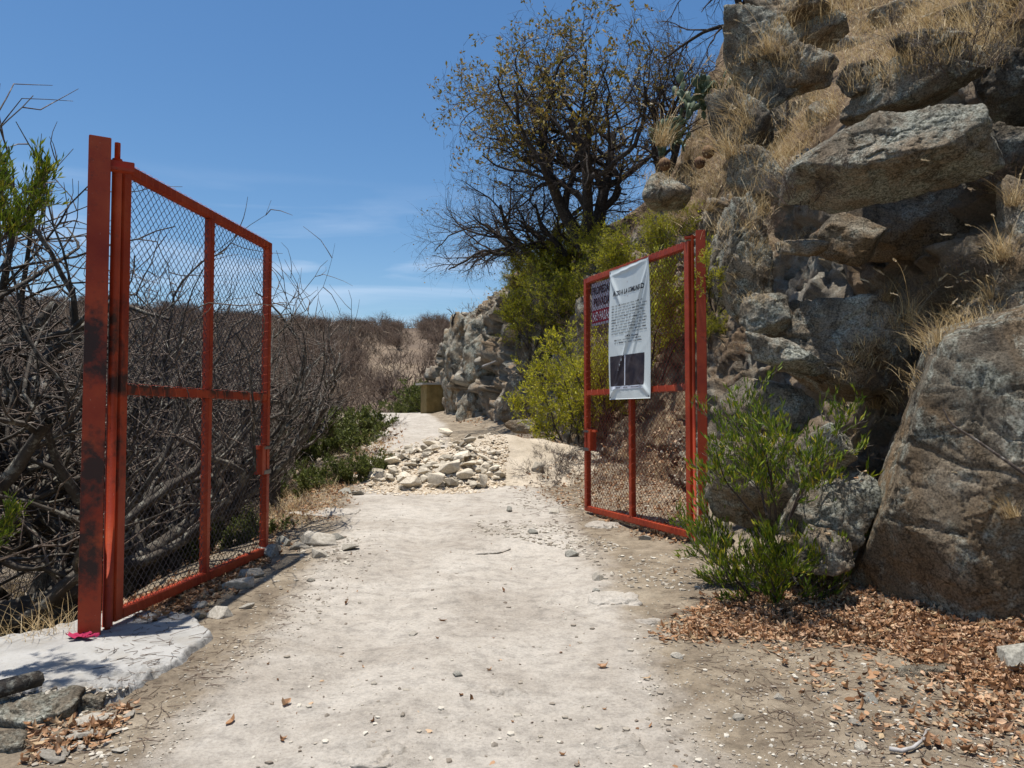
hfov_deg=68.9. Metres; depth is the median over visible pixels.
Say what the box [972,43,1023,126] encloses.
boulder
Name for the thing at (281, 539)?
stone
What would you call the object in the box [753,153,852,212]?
dry shrub
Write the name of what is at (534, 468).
stone
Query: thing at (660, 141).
grass tuft
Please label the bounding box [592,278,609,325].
sign
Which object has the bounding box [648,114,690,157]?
prickly pear cactus
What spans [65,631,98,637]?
rag
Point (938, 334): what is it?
grass tuft
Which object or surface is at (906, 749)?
stick
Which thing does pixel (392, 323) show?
bare tree
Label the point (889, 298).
grass tuft
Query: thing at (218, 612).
stone
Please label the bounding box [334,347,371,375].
bare tree
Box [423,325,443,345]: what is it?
bare tree
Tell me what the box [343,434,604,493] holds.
sand heap
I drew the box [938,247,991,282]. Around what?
dry shrub
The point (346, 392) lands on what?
bare tree
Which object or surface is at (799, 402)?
boulder
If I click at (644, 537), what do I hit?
stone
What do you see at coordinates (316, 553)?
stone
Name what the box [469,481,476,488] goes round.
rubble stone
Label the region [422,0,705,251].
oak tree
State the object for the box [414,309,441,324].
bare tree
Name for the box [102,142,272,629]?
steel gate
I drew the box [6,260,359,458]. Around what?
bare tree
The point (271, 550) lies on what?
stone
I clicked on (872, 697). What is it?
stone
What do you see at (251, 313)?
bare tree
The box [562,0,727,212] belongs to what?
bare tree
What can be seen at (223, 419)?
bare tree
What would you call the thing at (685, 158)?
grass tuft
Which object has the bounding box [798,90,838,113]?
grass tuft
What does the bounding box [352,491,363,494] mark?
stone
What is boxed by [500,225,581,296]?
yellow green bush
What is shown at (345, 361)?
bare tree
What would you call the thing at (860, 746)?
stone
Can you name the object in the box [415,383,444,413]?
guard hut
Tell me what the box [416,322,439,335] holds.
bare tree
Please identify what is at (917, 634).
leaf litter
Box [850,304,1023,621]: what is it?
boulder
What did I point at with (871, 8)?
grass tuft
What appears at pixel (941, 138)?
boulder
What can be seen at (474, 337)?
boulder
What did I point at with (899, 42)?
boulder
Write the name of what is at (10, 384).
bare tree
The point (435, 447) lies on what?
rubble block
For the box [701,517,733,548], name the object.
boulder
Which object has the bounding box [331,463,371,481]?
dry shrub
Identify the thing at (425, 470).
rubble stone
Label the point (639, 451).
dry shrub
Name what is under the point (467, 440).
rubble block
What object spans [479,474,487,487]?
rubble block
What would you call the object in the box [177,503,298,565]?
olive bush
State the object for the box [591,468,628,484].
dry shrub
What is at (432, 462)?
rubble stone
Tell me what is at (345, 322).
bare tree
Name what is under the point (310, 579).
stone
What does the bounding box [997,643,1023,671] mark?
stone
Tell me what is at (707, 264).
yellow green bush
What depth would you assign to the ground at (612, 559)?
4.57 m
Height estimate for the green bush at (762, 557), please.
1.373 m
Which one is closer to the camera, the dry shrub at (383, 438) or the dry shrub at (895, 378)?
the dry shrub at (895, 378)
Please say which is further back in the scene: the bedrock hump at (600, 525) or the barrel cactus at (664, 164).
the barrel cactus at (664, 164)
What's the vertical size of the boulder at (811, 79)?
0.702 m
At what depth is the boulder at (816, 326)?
6.68 m
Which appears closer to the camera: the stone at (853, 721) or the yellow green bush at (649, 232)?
the stone at (853, 721)
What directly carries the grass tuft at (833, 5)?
on the boulder at (809, 4)
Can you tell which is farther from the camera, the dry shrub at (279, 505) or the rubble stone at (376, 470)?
the rubble stone at (376, 470)
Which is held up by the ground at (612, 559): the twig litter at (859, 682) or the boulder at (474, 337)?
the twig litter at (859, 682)
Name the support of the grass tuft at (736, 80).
on the boulder at (780, 92)
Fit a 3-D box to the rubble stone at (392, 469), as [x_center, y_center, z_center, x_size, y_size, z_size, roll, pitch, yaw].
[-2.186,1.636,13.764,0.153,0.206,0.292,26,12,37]
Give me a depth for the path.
4.89 m
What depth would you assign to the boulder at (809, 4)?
11.11 m
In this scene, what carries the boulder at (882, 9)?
on the hillside
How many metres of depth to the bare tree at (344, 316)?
242.61 m
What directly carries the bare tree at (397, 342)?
on the hill
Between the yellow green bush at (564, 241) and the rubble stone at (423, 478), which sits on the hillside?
the yellow green bush at (564, 241)
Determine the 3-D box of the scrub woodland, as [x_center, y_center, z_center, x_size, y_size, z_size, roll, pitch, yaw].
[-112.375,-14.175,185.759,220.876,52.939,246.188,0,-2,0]
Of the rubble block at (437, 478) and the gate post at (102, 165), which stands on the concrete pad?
the gate post at (102, 165)
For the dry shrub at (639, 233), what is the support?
on the hillside
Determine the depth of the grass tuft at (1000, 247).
5.94 m
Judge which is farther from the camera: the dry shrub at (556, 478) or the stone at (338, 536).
the dry shrub at (556, 478)
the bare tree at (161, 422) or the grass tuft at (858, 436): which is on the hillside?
the grass tuft at (858, 436)
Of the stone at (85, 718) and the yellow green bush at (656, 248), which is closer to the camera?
the stone at (85, 718)
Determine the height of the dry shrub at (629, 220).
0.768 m
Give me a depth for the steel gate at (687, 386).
9.12 m
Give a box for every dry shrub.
[246,487,318,518]
[282,473,337,496]
[292,455,354,482]
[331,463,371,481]
[332,443,377,459]
[359,430,393,443]
[382,410,407,426]
[457,302,489,319]
[486,295,504,317]
[508,455,569,478]
[530,437,583,470]
[534,441,606,471]
[538,467,583,484]
[555,311,579,331]
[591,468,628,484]
[600,450,647,475]
[608,210,638,230]
[618,425,662,458]
[627,460,671,485]
[632,202,659,221]
[633,225,644,240]
[729,197,790,236]
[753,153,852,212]
[825,145,874,173]
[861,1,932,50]
[863,359,915,386]
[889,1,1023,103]
[902,312,943,355]
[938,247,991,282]
[956,144,1023,199]
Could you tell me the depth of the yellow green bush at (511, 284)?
29.09 m
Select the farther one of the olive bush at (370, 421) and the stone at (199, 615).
the olive bush at (370, 421)
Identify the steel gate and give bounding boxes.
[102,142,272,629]
[583,235,696,540]
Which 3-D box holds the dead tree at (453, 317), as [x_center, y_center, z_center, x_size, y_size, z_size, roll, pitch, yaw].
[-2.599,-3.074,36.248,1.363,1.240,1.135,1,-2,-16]
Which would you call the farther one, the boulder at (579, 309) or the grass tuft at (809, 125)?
the boulder at (579, 309)
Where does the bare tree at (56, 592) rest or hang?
on the ground at (612, 559)
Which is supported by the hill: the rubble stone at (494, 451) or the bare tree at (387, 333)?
the bare tree at (387, 333)
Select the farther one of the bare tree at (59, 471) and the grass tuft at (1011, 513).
the bare tree at (59, 471)
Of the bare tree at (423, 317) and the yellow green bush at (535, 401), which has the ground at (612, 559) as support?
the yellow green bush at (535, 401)
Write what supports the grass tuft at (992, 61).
on the hillside
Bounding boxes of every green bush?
[486,265,571,349]
[492,309,570,362]
[499,250,531,294]
[499,321,608,446]
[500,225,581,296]
[513,243,597,328]
[525,215,581,280]
[537,314,658,438]
[565,210,616,268]
[573,202,716,379]
[577,213,659,280]
[625,198,704,258]
[668,456,883,604]
[679,307,728,348]
[683,361,871,520]
[693,244,742,312]
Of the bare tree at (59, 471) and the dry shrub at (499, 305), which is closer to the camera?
the bare tree at (59, 471)
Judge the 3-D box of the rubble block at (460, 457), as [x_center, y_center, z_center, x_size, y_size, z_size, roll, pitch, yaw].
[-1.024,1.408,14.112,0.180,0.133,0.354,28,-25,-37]
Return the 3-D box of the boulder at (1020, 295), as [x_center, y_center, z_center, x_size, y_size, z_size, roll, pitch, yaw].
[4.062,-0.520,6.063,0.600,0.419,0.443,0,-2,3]
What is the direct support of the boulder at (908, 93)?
on the hillside
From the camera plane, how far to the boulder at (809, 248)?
7.07 m
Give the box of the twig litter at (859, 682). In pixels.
[65,328,1023,767]
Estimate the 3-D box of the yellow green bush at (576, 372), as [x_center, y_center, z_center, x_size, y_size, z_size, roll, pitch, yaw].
[2.420,-0.384,15.838,2.915,3.252,3.630,15,6,31]
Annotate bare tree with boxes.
[0,83,340,636]
[0,241,333,627]
[0,259,280,629]
[0,290,278,546]
[1,179,293,412]
[2,275,319,533]
[4,322,199,563]
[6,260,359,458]
[41,290,65,297]
[55,335,328,533]
[76,290,84,304]
[147,317,356,498]
[234,308,260,319]
[247,373,322,414]
[253,327,303,350]
[256,378,365,468]
[271,353,318,385]
[278,351,310,367]
[280,359,388,412]
[293,312,327,329]
[296,313,309,322]
[302,331,344,361]
[306,329,345,351]
[329,353,357,377]
[330,311,364,327]
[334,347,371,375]
[338,315,368,325]
[338,336,368,358]
[349,322,378,330]
[352,367,409,398]
[354,322,369,340]
[363,310,395,327]
[363,320,396,335]
[378,317,407,334]
[378,330,416,349]
[380,328,396,341]
[386,318,405,331]
[394,132,643,290]
[412,318,435,338]
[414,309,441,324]
[415,321,449,345]
[415,347,435,364]
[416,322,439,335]
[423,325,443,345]
[428,314,449,329]
[430,312,449,327]
[449,145,644,282]
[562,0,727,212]
[635,0,857,90]
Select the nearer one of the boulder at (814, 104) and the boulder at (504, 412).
the boulder at (814, 104)
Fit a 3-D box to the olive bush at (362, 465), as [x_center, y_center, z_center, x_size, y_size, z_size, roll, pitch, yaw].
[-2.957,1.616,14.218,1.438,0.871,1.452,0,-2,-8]
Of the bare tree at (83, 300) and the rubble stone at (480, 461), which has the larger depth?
the bare tree at (83, 300)
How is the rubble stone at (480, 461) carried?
on the sand heap
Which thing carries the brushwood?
on the ground at (612, 559)
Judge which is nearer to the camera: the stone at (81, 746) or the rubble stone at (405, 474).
the stone at (81, 746)
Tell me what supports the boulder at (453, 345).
on the hillside
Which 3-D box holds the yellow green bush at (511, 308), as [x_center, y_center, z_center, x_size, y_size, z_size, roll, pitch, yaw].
[0.967,-2.480,24.028,3.203,2.869,2.572,-2,-17,34]
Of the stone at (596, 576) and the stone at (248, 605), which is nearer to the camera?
the stone at (248, 605)
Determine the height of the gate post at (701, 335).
3.782 m
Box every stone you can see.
[37,748,65,763]
[61,746,69,755]
[65,728,97,739]
[70,740,87,750]
[75,712,113,725]
[102,727,121,735]
[111,746,128,752]
[122,710,134,718]
[192,601,209,608]
[193,613,206,619]
[206,606,233,618]
[222,577,253,590]
[238,568,264,577]
[239,603,254,608]
[258,544,280,557]
[275,535,290,545]
[288,541,309,549]
[300,531,336,545]
[306,577,314,581]
[311,548,329,557]
[333,533,344,539]
[338,488,351,493]
[342,544,358,550]
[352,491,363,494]
[372,468,382,472]
[374,471,383,477]
[387,474,394,481]
[388,467,396,472]
[397,476,404,481]
[398,471,411,477]
[401,466,408,470]
[406,462,415,466]
[408,631,417,635]
[418,467,432,473]
[419,474,427,481]
[428,461,438,464]
[439,454,452,459]
[453,671,462,676]
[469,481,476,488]
[476,459,484,463]
[480,461,491,466]
[487,449,496,454]
[488,465,499,470]
[493,470,505,476]
[528,529,537,533]
[531,461,543,472]
[548,508,558,513]
[565,549,579,556]
[592,572,603,580]
[634,618,660,624]
[638,535,650,539]
[670,652,682,658]
[732,714,744,720]
[773,693,783,699]
[847,717,863,725]
[854,741,867,751]
[863,692,877,703]
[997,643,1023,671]
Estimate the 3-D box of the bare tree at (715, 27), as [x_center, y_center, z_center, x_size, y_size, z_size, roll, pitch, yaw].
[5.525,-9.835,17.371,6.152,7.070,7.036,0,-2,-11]
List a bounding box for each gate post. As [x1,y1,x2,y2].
[77,135,134,637]
[684,230,707,520]
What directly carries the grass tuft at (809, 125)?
on the hillside
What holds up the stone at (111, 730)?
on the ground at (612, 559)
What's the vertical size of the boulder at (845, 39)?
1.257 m
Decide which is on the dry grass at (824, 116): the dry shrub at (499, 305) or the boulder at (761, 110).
the boulder at (761, 110)
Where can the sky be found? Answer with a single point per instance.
(314, 110)
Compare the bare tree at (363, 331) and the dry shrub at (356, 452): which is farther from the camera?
the bare tree at (363, 331)
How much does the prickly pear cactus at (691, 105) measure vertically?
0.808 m
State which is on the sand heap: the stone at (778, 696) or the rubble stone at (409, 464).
the rubble stone at (409, 464)
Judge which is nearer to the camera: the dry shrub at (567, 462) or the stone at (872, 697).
the stone at (872, 697)
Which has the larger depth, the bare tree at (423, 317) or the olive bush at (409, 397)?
the bare tree at (423, 317)
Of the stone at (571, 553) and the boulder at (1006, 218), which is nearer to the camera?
the boulder at (1006, 218)
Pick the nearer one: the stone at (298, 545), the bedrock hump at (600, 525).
the stone at (298, 545)
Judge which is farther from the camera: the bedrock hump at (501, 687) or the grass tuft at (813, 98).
the grass tuft at (813, 98)
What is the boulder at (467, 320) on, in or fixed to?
on the hillside
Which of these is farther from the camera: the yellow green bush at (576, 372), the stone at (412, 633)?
the yellow green bush at (576, 372)
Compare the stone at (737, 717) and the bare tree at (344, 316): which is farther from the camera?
the bare tree at (344, 316)
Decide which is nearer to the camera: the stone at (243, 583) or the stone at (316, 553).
the stone at (243, 583)
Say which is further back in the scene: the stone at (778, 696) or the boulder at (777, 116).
the boulder at (777, 116)
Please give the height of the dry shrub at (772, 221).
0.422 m
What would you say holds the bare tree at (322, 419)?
on the ground at (612, 559)
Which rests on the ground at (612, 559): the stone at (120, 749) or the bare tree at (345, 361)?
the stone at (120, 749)
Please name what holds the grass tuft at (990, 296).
on the hillside
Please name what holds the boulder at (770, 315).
on the boulder at (816, 326)
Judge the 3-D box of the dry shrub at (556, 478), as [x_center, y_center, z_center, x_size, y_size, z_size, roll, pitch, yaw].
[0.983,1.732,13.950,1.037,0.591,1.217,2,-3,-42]
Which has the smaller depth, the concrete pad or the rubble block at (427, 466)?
the concrete pad
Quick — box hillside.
[424,0,1023,496]
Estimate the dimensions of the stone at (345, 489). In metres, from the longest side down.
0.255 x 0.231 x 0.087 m
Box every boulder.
[0,685,85,729]
[0,729,28,753]
[77,691,106,710]
[442,312,464,413]
[456,390,482,421]
[462,311,494,384]
[464,308,477,331]
[497,373,533,423]
[504,419,535,433]
[515,320,552,387]
[555,398,583,443]
[575,295,591,335]
[642,172,691,211]
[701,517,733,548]
[704,87,774,160]
[704,434,799,528]
[708,191,774,323]
[716,377,814,440]
[722,3,802,109]
[726,144,782,207]
[739,293,791,335]
[744,0,832,27]
[744,294,920,402]
[745,331,829,376]
[767,98,809,150]
[773,467,881,550]
[775,239,828,256]
[777,41,838,99]
[778,103,1004,213]
[781,422,857,481]
[789,524,854,575]
[791,9,848,50]
[805,99,835,126]
[817,213,886,266]
[829,35,861,52]
[836,58,882,97]
[839,42,987,125]
[846,183,969,261]
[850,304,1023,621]
[866,0,921,26]
[889,27,971,57]
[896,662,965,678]
[943,0,1000,40]
[946,54,990,90]
[966,121,1023,193]
[969,291,1023,317]
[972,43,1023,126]
[991,175,1023,302]
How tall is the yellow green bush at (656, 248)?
3.302 m
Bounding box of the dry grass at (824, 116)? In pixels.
[0,0,1023,644]
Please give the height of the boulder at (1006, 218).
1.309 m
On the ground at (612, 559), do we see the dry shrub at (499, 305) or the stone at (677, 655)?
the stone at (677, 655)
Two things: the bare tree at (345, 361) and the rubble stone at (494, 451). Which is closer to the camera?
the rubble stone at (494, 451)
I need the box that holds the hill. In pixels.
[0,309,442,412]
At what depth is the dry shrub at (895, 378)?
6.53 m
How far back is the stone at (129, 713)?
3.92 m
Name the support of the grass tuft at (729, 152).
on the hillside
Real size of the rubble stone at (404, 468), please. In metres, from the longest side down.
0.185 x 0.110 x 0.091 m
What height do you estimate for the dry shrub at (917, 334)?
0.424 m
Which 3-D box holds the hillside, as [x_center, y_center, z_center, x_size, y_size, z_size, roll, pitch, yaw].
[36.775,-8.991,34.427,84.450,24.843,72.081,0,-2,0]
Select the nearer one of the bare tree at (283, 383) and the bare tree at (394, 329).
the bare tree at (283, 383)
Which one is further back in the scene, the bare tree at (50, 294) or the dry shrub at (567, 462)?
the bare tree at (50, 294)
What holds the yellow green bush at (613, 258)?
on the hillside
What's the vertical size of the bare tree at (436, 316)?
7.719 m
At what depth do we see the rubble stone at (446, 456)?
14.13 m
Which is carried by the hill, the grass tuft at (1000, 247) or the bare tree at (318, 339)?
the bare tree at (318, 339)
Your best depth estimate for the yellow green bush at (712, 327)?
12.52 m
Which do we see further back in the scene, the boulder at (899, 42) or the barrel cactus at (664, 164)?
the barrel cactus at (664, 164)
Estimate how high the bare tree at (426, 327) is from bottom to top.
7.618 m
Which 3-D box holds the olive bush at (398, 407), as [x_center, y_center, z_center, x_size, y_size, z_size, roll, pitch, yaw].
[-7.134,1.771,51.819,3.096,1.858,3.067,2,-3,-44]
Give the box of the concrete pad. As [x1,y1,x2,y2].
[0,610,212,704]
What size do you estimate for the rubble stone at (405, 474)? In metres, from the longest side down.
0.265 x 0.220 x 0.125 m
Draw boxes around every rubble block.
[384,456,398,464]
[399,476,421,486]
[419,464,432,468]
[423,441,439,446]
[427,472,444,487]
[428,444,440,450]
[438,428,452,435]
[439,459,459,473]
[444,478,457,485]
[453,450,470,456]
[453,455,463,461]
[456,468,473,478]
[461,460,475,465]
[463,436,475,443]
[477,453,488,460]
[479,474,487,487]
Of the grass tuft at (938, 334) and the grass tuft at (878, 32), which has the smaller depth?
the grass tuft at (938, 334)
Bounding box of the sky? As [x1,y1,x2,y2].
[0,0,742,327]
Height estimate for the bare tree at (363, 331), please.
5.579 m
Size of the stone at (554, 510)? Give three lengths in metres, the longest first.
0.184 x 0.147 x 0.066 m
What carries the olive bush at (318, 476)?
on the ground at (612, 559)
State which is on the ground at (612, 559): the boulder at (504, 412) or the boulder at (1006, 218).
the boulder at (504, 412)
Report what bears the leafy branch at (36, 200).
attached to the bare tree at (56, 592)
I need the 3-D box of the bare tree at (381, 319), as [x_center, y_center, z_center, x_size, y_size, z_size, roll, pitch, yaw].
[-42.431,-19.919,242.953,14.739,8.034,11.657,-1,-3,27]
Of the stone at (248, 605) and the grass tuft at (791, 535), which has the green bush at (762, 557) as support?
the grass tuft at (791, 535)
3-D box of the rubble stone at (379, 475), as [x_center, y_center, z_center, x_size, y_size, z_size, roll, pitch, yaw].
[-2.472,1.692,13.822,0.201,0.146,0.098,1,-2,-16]
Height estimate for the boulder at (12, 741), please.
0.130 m
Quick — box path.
[145,412,720,767]
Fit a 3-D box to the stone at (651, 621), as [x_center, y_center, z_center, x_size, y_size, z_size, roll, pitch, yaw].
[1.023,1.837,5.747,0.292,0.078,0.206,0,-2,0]
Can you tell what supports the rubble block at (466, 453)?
on the rubble block at (460, 457)
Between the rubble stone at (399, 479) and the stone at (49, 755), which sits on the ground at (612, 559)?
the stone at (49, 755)
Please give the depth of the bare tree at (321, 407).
26.31 m
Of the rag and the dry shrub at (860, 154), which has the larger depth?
the dry shrub at (860, 154)
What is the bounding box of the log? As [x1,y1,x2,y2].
[0,670,44,697]
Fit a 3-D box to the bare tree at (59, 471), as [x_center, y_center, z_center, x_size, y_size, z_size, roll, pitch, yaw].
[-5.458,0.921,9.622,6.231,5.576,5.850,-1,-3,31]
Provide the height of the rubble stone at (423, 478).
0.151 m
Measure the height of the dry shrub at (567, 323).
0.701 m
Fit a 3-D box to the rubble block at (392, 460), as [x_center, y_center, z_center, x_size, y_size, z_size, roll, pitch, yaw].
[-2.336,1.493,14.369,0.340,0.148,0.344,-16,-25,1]
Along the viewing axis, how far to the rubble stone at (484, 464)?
14.07 m
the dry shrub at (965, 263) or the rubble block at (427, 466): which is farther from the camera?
the rubble block at (427, 466)
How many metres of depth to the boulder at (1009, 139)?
6.92 m
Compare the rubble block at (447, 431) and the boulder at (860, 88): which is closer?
the boulder at (860, 88)
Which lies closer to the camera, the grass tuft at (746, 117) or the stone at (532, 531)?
the stone at (532, 531)
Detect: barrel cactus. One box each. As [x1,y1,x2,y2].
[657,157,670,170]
[694,155,705,168]
[700,144,714,158]
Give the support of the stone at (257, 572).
on the ground at (612, 559)
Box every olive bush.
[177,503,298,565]
[249,456,343,501]
[281,415,388,469]
[304,399,398,441]
[321,447,394,483]
[381,398,418,412]
[390,378,428,412]
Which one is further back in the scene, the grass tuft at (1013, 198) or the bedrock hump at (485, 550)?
the bedrock hump at (485, 550)
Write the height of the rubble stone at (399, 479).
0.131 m
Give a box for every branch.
[0,136,70,242]
[0,488,34,548]
[943,408,1023,474]
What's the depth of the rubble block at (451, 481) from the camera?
13.09 m
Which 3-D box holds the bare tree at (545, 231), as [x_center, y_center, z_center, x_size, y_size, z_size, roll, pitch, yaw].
[1.480,-5.968,25.928,7.650,4.960,8.934,1,-2,-17]
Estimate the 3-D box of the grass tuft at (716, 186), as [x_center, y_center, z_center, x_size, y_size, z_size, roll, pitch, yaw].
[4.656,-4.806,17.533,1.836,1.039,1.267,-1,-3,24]
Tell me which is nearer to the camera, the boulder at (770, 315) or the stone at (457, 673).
the stone at (457, 673)
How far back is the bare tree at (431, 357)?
144.95 m
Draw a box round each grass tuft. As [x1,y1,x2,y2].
[562,53,711,147]
[627,127,699,160]
[670,103,758,159]
[675,177,705,215]
[692,120,709,140]
[693,180,727,212]
[694,77,766,129]
[702,59,743,87]
[708,163,726,197]
[724,0,807,58]
[774,122,803,157]
[776,523,809,543]
[789,107,814,129]
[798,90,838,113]
[800,52,830,105]
[819,258,907,301]
[823,0,842,11]
[832,1,918,62]
[847,404,876,446]
[849,2,877,31]
[851,0,928,59]
[859,258,967,322]
[865,0,1001,16]
[868,0,941,60]
[875,0,939,29]
[891,293,972,348]
[920,159,1023,206]
[924,0,1020,44]
[925,1,993,35]
[942,207,1023,263]
[945,261,1023,304]
[952,471,1023,518]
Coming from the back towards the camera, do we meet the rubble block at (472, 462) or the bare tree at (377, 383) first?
the bare tree at (377, 383)
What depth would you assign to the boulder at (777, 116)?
15.62 m
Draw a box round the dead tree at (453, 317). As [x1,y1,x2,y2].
[449,308,462,326]
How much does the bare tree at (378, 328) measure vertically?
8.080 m
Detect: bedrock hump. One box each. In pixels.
[289,508,360,516]
[333,736,408,767]
[463,545,510,554]
[464,678,528,697]
[584,520,621,528]
[584,731,645,755]
[587,591,642,605]
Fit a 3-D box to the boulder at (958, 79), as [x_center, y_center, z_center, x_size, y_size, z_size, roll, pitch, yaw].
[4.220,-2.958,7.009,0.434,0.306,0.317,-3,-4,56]
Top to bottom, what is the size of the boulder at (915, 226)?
0.975 m
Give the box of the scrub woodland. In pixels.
[0,292,449,412]
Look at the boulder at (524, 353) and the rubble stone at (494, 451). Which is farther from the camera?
the boulder at (524, 353)
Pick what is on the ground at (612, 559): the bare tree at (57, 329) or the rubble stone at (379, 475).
the bare tree at (57, 329)
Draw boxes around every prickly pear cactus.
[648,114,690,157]
[672,70,730,122]
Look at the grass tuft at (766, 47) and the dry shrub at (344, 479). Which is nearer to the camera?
the grass tuft at (766, 47)
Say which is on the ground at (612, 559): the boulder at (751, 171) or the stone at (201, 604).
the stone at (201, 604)
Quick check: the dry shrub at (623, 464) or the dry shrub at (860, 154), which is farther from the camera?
the dry shrub at (623, 464)
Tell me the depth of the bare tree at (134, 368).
23.22 m
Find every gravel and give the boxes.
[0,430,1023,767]
[358,434,509,495]
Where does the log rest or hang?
on the concrete pad
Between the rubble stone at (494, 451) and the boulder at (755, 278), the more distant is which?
the rubble stone at (494, 451)
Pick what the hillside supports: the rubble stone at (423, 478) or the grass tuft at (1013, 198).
the grass tuft at (1013, 198)
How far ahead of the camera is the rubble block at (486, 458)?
14.23 m
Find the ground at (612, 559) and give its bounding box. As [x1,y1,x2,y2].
[0,411,1023,767]
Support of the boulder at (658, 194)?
on the hillside
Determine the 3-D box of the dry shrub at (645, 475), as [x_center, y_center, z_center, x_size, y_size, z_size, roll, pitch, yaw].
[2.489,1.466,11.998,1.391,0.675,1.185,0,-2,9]
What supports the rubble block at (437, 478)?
on the rubble gravel at (446, 491)
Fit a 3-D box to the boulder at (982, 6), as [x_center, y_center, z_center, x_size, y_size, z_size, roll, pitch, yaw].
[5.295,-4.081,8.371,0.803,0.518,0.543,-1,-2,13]
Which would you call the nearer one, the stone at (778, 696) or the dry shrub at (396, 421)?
the stone at (778, 696)
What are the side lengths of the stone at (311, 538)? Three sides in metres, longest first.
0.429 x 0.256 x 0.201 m
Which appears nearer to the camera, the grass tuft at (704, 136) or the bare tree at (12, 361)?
the bare tree at (12, 361)
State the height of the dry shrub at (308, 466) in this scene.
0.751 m
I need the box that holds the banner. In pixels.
[609,257,650,399]
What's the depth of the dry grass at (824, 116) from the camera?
9.11 m
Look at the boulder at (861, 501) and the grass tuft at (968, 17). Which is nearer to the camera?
the boulder at (861, 501)
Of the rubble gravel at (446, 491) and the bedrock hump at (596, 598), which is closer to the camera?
the bedrock hump at (596, 598)
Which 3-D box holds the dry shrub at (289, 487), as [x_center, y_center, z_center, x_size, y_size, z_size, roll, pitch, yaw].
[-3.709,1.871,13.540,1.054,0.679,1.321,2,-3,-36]
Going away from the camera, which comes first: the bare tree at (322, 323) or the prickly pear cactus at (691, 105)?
the prickly pear cactus at (691, 105)
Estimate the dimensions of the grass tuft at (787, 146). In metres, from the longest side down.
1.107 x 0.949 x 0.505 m
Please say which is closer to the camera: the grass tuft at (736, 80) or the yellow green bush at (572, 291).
the grass tuft at (736, 80)
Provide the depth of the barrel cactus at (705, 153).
11.50 m
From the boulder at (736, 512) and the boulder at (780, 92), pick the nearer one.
the boulder at (736, 512)
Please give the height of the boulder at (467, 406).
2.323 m
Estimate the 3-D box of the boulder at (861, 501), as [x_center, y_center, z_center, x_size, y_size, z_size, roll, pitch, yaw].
[2.627,1.092,6.217,0.924,0.639,0.407,-24,-11,20]
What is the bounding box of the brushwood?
[0,440,320,635]
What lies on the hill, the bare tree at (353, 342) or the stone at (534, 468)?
the bare tree at (353, 342)
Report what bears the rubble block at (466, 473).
on the rubble stone
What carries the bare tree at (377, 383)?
on the hill
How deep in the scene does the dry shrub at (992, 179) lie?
6.84 m
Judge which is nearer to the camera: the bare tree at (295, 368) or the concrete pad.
the concrete pad
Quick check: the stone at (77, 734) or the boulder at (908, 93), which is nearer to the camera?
the stone at (77, 734)
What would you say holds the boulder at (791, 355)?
on the hillside
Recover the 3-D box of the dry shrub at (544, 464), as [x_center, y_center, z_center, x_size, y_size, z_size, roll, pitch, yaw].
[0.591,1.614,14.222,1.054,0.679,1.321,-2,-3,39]
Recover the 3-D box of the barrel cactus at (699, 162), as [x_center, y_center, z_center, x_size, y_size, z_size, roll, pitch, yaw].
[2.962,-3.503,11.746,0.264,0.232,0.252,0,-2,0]
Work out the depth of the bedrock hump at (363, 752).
3.50 m
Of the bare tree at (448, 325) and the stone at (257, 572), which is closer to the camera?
the stone at (257, 572)
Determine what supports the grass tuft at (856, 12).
on the hillside
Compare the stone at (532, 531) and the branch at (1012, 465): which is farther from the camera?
the stone at (532, 531)
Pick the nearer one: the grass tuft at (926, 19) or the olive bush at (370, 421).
the grass tuft at (926, 19)
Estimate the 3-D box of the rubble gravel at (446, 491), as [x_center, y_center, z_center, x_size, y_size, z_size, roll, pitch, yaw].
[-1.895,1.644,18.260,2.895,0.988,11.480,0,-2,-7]
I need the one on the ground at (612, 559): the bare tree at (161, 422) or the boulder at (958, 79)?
the bare tree at (161, 422)
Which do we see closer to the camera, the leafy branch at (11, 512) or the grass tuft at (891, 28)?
the leafy branch at (11, 512)
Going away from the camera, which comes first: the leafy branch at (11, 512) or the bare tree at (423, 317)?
the leafy branch at (11, 512)
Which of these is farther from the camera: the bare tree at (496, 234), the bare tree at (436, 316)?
the bare tree at (436, 316)
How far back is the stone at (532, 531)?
9.19 m
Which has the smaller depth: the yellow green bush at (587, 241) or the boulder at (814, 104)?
the boulder at (814, 104)
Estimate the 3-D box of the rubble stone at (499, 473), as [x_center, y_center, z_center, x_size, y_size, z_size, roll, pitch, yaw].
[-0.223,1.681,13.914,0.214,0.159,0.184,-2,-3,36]
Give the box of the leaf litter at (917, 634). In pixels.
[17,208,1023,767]
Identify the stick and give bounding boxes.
[889,729,927,752]
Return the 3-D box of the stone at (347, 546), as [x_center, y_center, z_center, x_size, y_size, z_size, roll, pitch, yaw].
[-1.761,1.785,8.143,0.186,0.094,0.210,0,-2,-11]
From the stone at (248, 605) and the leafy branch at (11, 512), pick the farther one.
the stone at (248, 605)
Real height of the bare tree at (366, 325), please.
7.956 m
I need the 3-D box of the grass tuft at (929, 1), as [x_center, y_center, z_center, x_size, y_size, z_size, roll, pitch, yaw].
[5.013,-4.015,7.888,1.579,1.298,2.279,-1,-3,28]
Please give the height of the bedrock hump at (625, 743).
0.079 m
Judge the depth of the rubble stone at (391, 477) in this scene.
13.50 m
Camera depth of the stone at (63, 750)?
3.53 m

